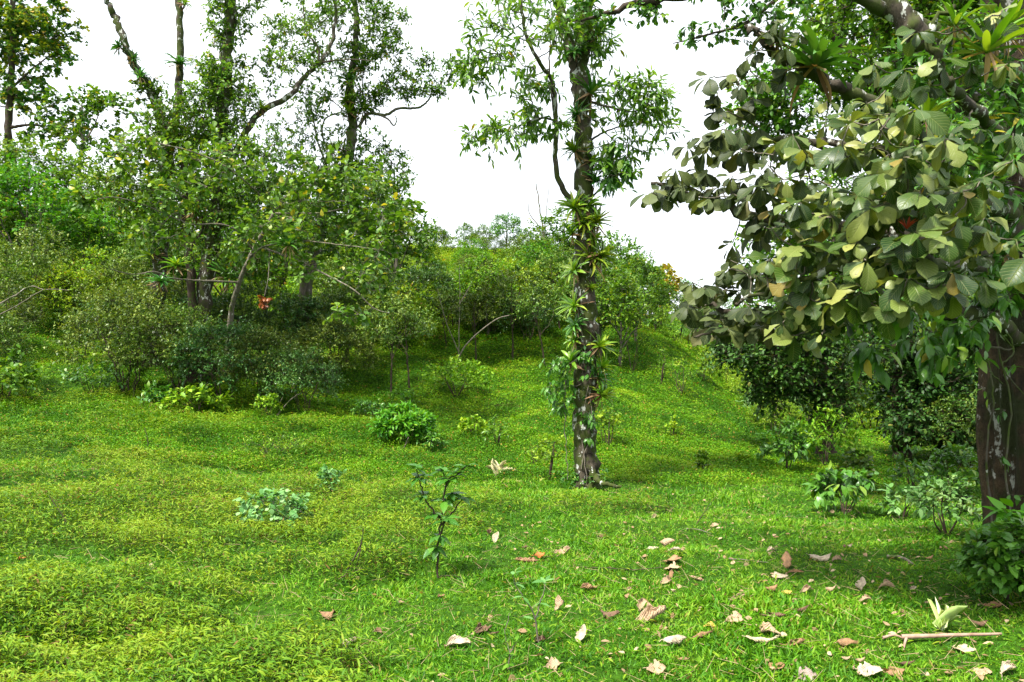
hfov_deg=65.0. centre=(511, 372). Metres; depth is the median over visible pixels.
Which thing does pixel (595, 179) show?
bromeliad
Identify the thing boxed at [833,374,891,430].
yellowish shrub
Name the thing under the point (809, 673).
fallen leaf
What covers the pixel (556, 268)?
tiered shrub
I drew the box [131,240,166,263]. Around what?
bromeliad
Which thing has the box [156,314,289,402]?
tiered shrub
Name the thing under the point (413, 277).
tiered shrub
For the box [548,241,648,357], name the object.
bushy tree
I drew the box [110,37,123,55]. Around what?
bromeliad
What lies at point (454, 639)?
fallen leaf
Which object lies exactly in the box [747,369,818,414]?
yellowish shrub
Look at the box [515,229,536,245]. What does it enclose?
bushy tree
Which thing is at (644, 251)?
leafy tree
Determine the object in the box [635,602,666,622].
fallen leaf
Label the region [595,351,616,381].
bromeliad
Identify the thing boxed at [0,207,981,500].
turf
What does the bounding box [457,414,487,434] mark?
shrub
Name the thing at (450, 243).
yellowish shrub
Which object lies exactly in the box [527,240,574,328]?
slender tree
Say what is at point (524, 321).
tiered shrub
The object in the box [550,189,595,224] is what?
bromeliad
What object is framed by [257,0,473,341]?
crooked tree
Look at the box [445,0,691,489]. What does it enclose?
epiphyte tree
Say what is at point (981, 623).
fallen leaf
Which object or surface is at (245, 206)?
bushy tree
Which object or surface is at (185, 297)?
tiered shrub
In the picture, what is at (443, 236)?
leafy tree
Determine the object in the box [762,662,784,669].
fallen leaf
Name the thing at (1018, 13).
bromeliad
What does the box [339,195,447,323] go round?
bushy tree
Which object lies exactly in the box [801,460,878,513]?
leafy plant
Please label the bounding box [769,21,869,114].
bromeliad
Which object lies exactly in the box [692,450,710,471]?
seedling
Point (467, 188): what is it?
sky
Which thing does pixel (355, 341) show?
broad shrub
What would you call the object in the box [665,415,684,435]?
seedling
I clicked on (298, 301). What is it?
tiered shrub
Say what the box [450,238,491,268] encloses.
leafy tree
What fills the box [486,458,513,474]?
fallen bromeliad
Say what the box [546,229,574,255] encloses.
leafy tree
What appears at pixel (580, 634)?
fallen leaf
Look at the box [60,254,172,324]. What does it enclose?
broad shrub
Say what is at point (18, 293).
dead branch
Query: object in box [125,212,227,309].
bushy tree
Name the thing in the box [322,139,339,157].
bromeliad
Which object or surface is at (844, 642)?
fallen leaf
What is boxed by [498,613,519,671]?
seedling
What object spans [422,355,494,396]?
shrub
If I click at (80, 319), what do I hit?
broad shrub
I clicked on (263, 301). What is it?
withered leaf clump
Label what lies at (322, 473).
lobed weed
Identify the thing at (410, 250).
bushy tree
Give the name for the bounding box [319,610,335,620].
fallen leaf
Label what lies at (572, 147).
bromeliad
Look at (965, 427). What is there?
broad shrub
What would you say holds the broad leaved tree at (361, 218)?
on the ground at (550, 349)
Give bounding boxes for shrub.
[0,240,75,331]
[0,248,39,293]
[0,264,51,339]
[0,299,39,363]
[0,344,48,400]
[17,265,110,329]
[43,282,201,395]
[45,245,143,317]
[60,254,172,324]
[63,294,147,362]
[94,274,224,351]
[104,301,245,393]
[154,381,235,417]
[156,286,279,372]
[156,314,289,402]
[211,277,319,370]
[211,325,318,399]
[247,285,353,359]
[248,339,349,410]
[250,393,283,414]
[274,263,357,319]
[284,285,394,365]
[288,313,384,390]
[290,251,397,326]
[315,239,353,286]
[343,273,411,326]
[353,280,443,348]
[378,258,468,338]
[402,260,427,269]
[404,263,439,290]
[412,273,445,304]
[413,239,443,257]
[418,269,482,326]
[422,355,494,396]
[425,225,448,242]
[441,253,523,324]
[442,236,463,253]
[453,254,481,275]
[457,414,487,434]
[458,285,525,334]
[463,234,480,246]
[471,257,553,326]
[483,234,506,251]
[495,294,560,342]
[498,245,522,261]
[499,235,524,248]
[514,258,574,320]
[536,260,610,318]
[595,404,623,445]
[606,288,659,317]
[624,293,672,328]
[655,317,697,343]
[663,328,686,344]
[687,334,741,360]
[703,354,744,382]
[721,369,758,394]
[734,375,782,401]
[735,380,813,426]
[745,396,802,432]
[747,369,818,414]
[774,361,850,421]
[794,404,876,464]
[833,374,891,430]
[835,447,878,483]
[853,380,939,420]
[897,402,975,462]
[897,471,982,532]
[908,392,976,467]
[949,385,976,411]
[950,516,1023,599]
[972,512,1023,601]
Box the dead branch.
[0,286,68,314]
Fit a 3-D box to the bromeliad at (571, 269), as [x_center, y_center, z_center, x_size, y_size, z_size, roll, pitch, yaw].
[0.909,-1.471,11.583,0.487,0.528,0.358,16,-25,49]
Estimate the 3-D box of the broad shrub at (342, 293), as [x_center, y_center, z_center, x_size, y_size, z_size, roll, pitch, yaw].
[-4.819,-1.237,22.848,2.948,2.514,3.154,0,0,30]
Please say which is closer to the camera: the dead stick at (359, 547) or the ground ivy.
the dead stick at (359, 547)
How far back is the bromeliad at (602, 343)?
11.53 m
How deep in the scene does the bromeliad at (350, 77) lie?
21.88 m
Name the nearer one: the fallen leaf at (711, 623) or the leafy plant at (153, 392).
the fallen leaf at (711, 623)
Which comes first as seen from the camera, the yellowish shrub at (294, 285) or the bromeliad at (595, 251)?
the bromeliad at (595, 251)
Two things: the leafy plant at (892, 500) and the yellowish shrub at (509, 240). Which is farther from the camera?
the yellowish shrub at (509, 240)
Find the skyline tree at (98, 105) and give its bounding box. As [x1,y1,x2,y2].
[36,83,153,176]
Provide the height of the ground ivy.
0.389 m
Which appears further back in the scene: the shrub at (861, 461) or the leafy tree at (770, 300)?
the leafy tree at (770, 300)
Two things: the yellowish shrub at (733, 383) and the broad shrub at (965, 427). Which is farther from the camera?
the yellowish shrub at (733, 383)
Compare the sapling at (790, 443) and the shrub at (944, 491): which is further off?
the sapling at (790, 443)
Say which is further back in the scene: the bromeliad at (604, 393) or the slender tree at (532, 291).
the slender tree at (532, 291)
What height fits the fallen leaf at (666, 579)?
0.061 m
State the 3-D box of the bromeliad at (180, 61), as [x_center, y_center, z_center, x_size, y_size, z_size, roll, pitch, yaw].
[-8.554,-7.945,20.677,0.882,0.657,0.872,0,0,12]
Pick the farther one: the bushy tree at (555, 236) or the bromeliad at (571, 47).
the bushy tree at (555, 236)
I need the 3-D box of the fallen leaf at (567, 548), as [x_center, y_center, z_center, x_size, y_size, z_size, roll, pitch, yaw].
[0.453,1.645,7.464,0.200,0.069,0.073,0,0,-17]
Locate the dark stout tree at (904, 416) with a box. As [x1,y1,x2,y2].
[842,296,978,460]
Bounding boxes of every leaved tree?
[61,121,425,373]
[630,0,1023,524]
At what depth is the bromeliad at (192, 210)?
19.55 m
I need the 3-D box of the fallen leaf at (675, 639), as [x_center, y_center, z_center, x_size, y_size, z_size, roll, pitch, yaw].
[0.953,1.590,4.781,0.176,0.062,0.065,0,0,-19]
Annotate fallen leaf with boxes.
[44,656,75,671]
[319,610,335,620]
[446,634,470,645]
[473,622,491,632]
[492,532,498,542]
[515,557,539,561]
[531,552,544,557]
[534,635,545,641]
[544,656,562,668]
[553,546,569,553]
[554,595,563,609]
[575,624,585,642]
[580,582,598,589]
[600,607,619,618]
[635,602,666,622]
[637,597,646,610]
[643,659,665,674]
[659,538,674,546]
[659,635,685,644]
[660,575,671,583]
[663,554,681,561]
[664,561,679,569]
[669,569,673,577]
[692,631,711,638]
[703,621,714,626]
[724,611,742,621]
[729,593,744,598]
[742,635,778,643]
[758,621,780,634]
[759,612,785,616]
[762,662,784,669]
[765,584,777,591]
[771,571,787,577]
[779,638,805,645]
[780,551,792,567]
[787,568,803,573]
[788,605,808,611]
[793,666,816,680]
[799,584,812,592]
[806,553,830,560]
[825,585,835,591]
[832,555,841,561]
[833,638,857,646]
[853,661,882,676]
[855,577,865,590]
[858,594,871,603]
[875,579,894,590]
[883,666,904,676]
[895,660,914,665]
[952,643,975,651]
[968,667,991,675]
[969,618,987,626]
[978,599,1002,607]
[1000,660,1015,679]
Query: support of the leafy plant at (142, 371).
on the ground at (550, 349)
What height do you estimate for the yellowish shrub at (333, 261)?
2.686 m
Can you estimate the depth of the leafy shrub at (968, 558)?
5.55 m
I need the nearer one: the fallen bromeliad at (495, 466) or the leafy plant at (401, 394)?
the fallen bromeliad at (495, 466)
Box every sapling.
[406,461,478,577]
[437,266,508,358]
[528,184,549,239]
[754,414,816,467]
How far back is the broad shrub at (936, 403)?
18.28 m
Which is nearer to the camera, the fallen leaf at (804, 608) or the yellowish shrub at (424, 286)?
the fallen leaf at (804, 608)
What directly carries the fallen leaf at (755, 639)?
on the ground at (550, 349)
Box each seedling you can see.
[481,414,514,446]
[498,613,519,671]
[507,567,552,644]
[617,324,644,372]
[649,345,670,382]
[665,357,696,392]
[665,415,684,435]
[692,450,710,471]
[693,359,716,379]
[733,451,749,461]
[886,444,933,492]
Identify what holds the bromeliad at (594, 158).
attached to the epiphyte tree at (575, 33)
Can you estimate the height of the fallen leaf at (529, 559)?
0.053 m
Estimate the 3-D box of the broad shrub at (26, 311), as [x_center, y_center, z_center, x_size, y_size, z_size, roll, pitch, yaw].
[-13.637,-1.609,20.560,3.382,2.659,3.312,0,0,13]
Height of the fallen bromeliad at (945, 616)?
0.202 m
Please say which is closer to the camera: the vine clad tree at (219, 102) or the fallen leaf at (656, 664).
the fallen leaf at (656, 664)
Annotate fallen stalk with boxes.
[882,632,1001,649]
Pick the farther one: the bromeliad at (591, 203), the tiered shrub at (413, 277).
the tiered shrub at (413, 277)
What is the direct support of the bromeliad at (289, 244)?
attached to the broad leaved tree at (361, 218)
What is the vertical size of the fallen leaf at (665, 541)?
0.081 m
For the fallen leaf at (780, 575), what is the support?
on the ground at (550, 349)
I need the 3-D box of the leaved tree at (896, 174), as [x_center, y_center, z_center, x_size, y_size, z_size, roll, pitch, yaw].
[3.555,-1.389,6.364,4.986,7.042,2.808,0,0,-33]
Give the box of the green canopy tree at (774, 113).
[719,0,985,172]
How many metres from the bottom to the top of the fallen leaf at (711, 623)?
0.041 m
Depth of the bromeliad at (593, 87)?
11.50 m
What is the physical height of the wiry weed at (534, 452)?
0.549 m
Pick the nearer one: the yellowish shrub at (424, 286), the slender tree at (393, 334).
the slender tree at (393, 334)
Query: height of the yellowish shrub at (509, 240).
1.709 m
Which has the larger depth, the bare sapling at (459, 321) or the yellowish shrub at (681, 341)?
the yellowish shrub at (681, 341)
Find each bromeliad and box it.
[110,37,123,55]
[121,41,144,68]
[127,65,150,86]
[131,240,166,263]
[144,272,174,294]
[159,256,189,276]
[163,52,194,75]
[177,0,192,13]
[181,201,207,225]
[198,64,234,92]
[203,252,254,295]
[204,114,228,137]
[255,99,268,117]
[266,232,303,258]
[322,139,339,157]
[329,69,363,91]
[330,140,342,151]
[335,89,355,109]
[336,102,362,120]
[350,53,369,81]
[351,96,375,121]
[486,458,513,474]
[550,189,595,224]
[555,287,589,317]
[558,133,588,167]
[558,346,585,374]
[560,219,581,244]
[560,257,588,285]
[562,95,591,124]
[563,42,589,62]
[563,312,588,339]
[564,330,585,349]
[565,205,603,238]
[566,0,601,15]
[569,64,612,115]
[571,230,618,280]
[573,194,607,221]
[579,205,612,239]
[580,139,603,175]
[580,164,602,192]
[585,229,606,248]
[585,280,597,291]
[585,378,621,410]
[586,236,622,272]
[586,330,616,360]
[587,18,619,56]
[587,359,617,391]
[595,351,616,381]
[758,28,795,54]
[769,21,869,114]
[899,217,918,228]
[903,93,958,132]
[927,598,966,630]
[929,0,982,44]
[941,5,1023,82]
[966,0,1023,58]
[978,213,1023,276]
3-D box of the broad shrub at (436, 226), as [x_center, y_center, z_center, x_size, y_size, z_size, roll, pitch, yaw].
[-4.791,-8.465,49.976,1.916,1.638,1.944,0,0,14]
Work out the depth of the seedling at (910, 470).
12.49 m
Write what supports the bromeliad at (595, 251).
attached to the epiphyte tree at (575, 33)
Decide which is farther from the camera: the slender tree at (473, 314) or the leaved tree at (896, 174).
the slender tree at (473, 314)
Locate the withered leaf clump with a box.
[258,295,272,308]
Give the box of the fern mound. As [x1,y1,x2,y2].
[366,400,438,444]
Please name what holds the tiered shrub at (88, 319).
on the ground at (550, 349)
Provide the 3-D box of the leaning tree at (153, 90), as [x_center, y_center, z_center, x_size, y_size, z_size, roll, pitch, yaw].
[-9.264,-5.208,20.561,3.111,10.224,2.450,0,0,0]
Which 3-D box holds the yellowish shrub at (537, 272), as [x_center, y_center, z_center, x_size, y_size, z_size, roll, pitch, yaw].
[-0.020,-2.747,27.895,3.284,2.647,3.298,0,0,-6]
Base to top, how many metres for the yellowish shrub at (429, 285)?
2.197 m
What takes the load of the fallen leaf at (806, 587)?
on the ground at (550, 349)
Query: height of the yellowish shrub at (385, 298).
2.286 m
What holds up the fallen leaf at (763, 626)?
on the ground at (550, 349)
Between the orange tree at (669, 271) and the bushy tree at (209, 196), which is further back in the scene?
the orange tree at (669, 271)
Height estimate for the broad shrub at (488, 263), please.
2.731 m
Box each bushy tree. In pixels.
[0,129,78,250]
[0,146,35,216]
[0,191,34,246]
[2,186,93,262]
[29,146,123,228]
[34,208,122,279]
[60,165,133,268]
[88,162,155,234]
[105,205,176,271]
[117,170,221,281]
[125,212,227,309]
[166,210,264,320]
[174,166,260,237]
[220,162,313,236]
[224,212,323,323]
[237,168,322,283]
[265,215,344,293]
[289,192,354,260]
[309,178,426,296]
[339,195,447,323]
[454,222,478,242]
[468,223,493,246]
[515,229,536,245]
[517,206,599,300]
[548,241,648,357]
[569,265,660,367]
[572,229,654,320]
[606,253,682,341]
[790,328,889,429]
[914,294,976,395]
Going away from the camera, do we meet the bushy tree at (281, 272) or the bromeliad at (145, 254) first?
the bromeliad at (145, 254)
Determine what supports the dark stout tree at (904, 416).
on the ground at (550, 349)
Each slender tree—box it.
[0,219,82,317]
[104,220,182,275]
[132,89,282,383]
[329,257,410,361]
[356,284,432,396]
[365,298,441,399]
[382,252,413,268]
[424,285,463,346]
[449,286,509,359]
[466,234,493,252]
[476,262,553,359]
[501,231,546,261]
[510,275,573,363]
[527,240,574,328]
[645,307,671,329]
[666,294,717,349]
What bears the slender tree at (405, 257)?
on the ground at (550, 349)
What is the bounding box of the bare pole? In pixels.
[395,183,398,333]
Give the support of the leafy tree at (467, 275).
on the ground at (550, 349)
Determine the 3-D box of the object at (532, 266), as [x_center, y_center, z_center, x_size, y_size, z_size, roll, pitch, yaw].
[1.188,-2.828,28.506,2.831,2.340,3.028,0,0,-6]
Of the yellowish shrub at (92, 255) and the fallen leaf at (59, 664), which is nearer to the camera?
the fallen leaf at (59, 664)
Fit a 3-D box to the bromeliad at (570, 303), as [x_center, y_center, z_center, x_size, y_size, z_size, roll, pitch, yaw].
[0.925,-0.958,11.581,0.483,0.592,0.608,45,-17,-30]
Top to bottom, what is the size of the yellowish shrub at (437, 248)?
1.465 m
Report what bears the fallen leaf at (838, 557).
on the ground at (550, 349)
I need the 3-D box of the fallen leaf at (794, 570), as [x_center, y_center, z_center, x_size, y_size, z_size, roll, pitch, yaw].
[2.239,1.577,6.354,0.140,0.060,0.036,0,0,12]
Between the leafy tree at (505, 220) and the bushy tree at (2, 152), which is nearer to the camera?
the bushy tree at (2, 152)
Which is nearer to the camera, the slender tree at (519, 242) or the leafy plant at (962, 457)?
the leafy plant at (962, 457)
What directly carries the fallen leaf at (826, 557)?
on the ground at (550, 349)
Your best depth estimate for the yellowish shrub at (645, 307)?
31.56 m
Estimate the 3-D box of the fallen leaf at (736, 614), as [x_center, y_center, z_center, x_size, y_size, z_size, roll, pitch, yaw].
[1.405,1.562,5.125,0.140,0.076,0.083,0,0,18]
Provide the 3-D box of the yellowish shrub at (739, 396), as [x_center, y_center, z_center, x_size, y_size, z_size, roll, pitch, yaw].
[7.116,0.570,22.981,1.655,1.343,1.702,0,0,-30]
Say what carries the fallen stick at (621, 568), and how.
on the ground at (550, 349)
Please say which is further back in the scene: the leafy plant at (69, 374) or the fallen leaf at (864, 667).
the leafy plant at (69, 374)
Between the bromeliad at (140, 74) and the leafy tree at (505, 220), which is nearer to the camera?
the bromeliad at (140, 74)
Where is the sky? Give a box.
[0,0,984,313]
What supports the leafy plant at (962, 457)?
on the ground at (550, 349)
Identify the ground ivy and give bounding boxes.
[551,461,612,489]
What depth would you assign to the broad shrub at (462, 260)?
37.76 m
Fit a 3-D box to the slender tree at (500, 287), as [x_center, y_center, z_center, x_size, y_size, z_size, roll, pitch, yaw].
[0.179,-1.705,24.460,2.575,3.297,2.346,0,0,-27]
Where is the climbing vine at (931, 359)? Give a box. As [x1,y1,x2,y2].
[845,0,1023,521]
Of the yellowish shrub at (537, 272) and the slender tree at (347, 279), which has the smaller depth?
the slender tree at (347, 279)
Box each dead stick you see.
[49,496,72,527]
[274,393,300,417]
[344,528,363,576]
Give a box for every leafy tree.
[0,150,88,283]
[53,187,152,283]
[435,229,450,242]
[448,252,523,337]
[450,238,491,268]
[489,211,524,246]
[508,238,564,286]
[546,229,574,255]
[611,246,654,284]
[627,265,668,320]
[666,278,708,334]
[719,296,741,326]
[720,291,788,357]
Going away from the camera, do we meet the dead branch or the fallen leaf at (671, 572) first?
the fallen leaf at (671, 572)
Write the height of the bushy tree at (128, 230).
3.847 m
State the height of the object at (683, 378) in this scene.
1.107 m
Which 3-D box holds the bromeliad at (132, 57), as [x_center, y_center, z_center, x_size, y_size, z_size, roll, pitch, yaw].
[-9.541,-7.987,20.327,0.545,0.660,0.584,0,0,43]
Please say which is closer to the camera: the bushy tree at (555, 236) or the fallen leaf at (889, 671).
the fallen leaf at (889, 671)
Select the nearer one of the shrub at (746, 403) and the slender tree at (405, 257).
the shrub at (746, 403)
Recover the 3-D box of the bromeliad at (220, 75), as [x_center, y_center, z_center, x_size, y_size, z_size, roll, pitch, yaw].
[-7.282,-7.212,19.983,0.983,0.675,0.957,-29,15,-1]
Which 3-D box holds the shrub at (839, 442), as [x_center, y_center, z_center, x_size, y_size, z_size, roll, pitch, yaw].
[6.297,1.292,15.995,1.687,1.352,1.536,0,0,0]
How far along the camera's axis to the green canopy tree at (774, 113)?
12.43 m
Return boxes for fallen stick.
[578,566,663,569]
[728,558,767,562]
[887,555,914,565]
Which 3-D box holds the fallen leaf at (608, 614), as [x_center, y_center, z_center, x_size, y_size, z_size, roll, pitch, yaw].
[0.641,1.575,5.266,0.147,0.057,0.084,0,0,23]
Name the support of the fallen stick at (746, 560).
on the ground at (550, 349)
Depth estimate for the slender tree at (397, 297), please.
20.20 m
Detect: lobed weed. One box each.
[233,487,314,532]
[315,463,346,491]
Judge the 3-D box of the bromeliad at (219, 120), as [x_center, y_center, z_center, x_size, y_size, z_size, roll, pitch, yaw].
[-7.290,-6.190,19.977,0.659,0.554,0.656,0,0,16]
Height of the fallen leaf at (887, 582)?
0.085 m
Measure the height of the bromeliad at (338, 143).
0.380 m
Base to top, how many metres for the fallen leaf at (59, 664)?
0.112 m
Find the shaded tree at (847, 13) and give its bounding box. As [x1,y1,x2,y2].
[731,0,986,353]
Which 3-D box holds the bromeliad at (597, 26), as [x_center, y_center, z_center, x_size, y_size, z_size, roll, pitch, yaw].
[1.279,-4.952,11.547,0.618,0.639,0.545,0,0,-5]
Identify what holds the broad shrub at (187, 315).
on the ground at (550, 349)
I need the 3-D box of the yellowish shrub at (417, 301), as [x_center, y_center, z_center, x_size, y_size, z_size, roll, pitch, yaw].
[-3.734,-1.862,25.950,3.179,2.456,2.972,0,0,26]
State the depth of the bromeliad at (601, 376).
11.53 m
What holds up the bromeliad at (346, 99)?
attached to the crooked tree at (361, 49)
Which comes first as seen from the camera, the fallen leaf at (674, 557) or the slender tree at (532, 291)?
the fallen leaf at (674, 557)
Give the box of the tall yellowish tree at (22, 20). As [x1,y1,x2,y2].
[0,0,91,216]
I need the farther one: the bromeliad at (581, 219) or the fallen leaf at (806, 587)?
the bromeliad at (581, 219)
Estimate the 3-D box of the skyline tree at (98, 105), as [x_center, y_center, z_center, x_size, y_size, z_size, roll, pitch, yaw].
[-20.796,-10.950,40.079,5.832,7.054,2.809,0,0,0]
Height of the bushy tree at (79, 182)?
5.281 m
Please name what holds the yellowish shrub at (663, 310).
on the ground at (550, 349)
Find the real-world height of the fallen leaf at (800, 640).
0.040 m
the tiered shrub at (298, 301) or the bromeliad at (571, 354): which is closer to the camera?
the bromeliad at (571, 354)
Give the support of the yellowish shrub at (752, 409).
on the ground at (550, 349)
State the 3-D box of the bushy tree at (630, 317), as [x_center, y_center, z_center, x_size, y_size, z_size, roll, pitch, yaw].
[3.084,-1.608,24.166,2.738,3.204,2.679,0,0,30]
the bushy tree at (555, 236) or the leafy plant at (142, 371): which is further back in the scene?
the bushy tree at (555, 236)
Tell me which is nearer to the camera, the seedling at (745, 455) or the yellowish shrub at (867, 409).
the seedling at (745, 455)
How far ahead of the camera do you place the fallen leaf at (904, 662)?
4.46 m
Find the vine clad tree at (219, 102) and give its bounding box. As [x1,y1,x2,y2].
[153,0,371,385]
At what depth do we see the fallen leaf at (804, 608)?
5.34 m
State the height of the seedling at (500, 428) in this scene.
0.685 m
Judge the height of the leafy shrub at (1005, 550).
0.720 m
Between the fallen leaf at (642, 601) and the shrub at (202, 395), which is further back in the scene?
the shrub at (202, 395)
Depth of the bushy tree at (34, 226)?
32.53 m
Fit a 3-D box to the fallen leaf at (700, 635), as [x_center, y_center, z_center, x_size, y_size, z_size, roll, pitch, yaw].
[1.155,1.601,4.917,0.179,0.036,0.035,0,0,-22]
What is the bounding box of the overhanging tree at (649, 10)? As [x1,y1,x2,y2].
[566,0,813,54]
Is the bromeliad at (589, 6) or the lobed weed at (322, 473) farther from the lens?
the bromeliad at (589, 6)
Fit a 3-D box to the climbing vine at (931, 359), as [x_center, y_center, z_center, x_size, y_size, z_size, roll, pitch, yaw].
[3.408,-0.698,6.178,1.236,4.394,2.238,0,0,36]
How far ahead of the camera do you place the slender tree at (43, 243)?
25.85 m
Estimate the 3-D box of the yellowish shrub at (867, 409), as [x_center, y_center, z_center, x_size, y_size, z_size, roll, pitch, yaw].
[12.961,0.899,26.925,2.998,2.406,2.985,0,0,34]
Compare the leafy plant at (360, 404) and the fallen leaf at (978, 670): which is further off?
the leafy plant at (360, 404)
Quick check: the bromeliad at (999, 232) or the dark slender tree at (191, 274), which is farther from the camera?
the dark slender tree at (191, 274)
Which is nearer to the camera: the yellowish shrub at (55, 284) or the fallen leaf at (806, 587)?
the fallen leaf at (806, 587)
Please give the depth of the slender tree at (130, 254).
25.50 m
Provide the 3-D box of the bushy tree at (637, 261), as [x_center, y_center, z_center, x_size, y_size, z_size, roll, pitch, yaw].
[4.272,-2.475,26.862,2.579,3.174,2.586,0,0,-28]
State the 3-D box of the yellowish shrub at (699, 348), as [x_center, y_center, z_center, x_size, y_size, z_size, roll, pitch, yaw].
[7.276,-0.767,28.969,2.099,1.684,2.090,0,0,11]
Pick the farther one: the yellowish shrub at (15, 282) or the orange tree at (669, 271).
the orange tree at (669, 271)
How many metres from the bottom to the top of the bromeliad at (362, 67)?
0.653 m
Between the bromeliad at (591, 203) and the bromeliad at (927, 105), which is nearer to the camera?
the bromeliad at (927, 105)
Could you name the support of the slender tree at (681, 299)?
on the ground at (550, 349)
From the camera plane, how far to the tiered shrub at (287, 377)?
17.46 m
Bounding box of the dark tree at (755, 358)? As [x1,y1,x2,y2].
[699,301,881,453]
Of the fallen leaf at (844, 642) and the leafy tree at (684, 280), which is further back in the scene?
the leafy tree at (684, 280)
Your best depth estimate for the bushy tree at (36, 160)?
37.10 m
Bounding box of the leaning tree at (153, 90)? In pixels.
[88,0,210,368]
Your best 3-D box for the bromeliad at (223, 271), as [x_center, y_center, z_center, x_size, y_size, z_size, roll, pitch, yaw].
[-7.012,-2.385,19.581,1.274,0.906,1.240,34,15,1]
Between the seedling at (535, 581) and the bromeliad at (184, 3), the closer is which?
the seedling at (535, 581)
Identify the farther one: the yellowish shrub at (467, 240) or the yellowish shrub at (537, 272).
the yellowish shrub at (467, 240)
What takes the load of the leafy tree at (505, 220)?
on the ground at (550, 349)
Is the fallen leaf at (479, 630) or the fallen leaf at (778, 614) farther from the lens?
the fallen leaf at (778, 614)
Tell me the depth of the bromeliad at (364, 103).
21.97 m
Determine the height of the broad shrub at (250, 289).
2.730 m
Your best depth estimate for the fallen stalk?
4.77 m
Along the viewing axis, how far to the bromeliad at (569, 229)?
11.55 m
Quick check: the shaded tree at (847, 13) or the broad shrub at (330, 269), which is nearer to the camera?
the shaded tree at (847, 13)
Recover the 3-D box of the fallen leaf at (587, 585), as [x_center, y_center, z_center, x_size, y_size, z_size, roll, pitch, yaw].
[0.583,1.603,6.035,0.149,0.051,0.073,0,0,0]
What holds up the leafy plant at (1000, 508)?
on the ground at (550, 349)
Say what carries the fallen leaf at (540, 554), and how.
on the ground at (550, 349)
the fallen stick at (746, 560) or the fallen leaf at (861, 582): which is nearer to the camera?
the fallen leaf at (861, 582)
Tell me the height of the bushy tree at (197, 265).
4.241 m
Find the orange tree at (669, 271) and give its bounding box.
[646,263,683,327]
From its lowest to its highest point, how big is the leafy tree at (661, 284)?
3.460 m
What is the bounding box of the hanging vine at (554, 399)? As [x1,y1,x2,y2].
[539,140,637,480]
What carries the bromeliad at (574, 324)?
attached to the epiphyte tree at (575, 33)
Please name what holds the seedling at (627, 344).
on the ground at (550, 349)
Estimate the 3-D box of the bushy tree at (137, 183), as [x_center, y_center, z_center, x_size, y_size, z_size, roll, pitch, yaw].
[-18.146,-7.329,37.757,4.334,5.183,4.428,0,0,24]
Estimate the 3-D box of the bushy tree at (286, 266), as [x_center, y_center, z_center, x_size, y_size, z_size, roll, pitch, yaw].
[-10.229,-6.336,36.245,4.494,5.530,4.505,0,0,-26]
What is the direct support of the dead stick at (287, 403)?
on the ground at (550, 349)
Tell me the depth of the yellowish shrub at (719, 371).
26.01 m
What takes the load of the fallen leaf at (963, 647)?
on the ground at (550, 349)
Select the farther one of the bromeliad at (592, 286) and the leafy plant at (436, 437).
the leafy plant at (436, 437)
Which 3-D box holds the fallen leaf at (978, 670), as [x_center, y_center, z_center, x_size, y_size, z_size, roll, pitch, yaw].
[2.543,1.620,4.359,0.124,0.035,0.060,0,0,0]
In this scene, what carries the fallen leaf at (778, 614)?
on the ground at (550, 349)
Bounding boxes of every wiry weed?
[239,427,311,456]
[520,441,547,464]
[533,432,564,478]
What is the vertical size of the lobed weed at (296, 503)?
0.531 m
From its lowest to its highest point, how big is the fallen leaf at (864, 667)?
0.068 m
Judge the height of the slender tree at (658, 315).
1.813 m
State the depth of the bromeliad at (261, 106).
20.29 m
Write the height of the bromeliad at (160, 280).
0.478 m
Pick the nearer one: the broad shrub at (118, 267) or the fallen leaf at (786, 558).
the fallen leaf at (786, 558)
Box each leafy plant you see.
[59,358,127,393]
[102,346,149,388]
[136,378,175,406]
[348,396,388,420]
[386,388,419,407]
[421,430,448,450]
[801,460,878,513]
[875,483,930,519]
[919,441,980,488]
[978,496,1023,529]
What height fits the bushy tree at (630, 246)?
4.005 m
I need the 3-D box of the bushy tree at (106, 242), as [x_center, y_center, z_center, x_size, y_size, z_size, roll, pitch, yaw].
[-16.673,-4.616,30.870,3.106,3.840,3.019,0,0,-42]
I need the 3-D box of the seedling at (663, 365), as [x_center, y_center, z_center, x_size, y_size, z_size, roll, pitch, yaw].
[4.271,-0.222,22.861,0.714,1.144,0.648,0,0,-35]
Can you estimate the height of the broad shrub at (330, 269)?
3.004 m
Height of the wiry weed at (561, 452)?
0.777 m
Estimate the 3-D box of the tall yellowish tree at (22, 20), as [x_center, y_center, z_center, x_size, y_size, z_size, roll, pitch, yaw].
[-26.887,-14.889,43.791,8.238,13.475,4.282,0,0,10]
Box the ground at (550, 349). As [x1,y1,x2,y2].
[0,215,1023,681]
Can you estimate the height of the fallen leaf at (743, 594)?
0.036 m
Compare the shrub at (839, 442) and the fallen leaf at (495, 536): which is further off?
the shrub at (839, 442)
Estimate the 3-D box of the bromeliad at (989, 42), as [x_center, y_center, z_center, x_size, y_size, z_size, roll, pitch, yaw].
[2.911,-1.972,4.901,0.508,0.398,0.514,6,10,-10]

